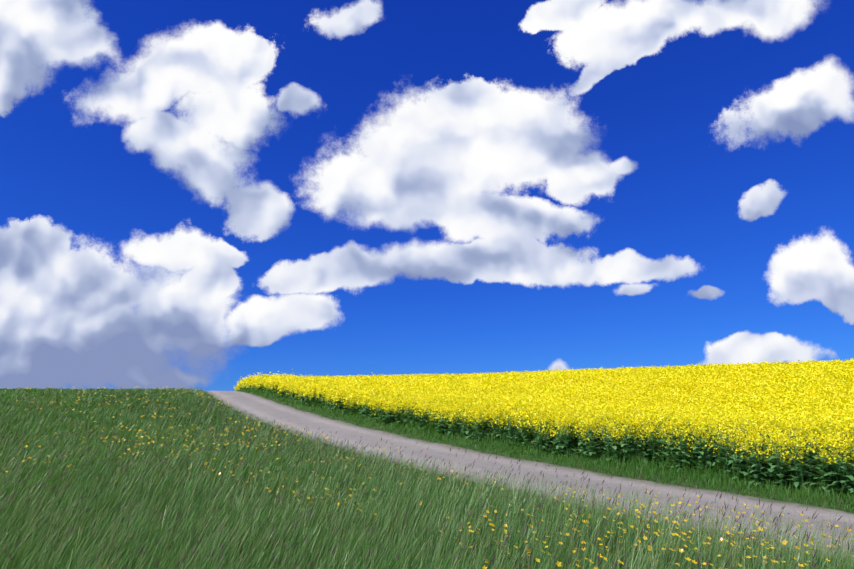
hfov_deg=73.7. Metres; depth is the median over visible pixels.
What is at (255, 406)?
path
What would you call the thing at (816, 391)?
rape
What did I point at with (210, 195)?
sky
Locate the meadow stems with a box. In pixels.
[0,387,853,568]
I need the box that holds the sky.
[0,0,853,390]
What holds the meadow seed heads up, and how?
attached to the meadow stems
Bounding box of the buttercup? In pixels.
[5,386,853,568]
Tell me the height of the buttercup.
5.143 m
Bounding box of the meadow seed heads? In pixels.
[0,388,852,568]
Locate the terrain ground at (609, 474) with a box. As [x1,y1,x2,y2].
[0,391,853,568]
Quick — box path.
[204,391,853,559]
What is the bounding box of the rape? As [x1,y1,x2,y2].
[233,358,853,495]

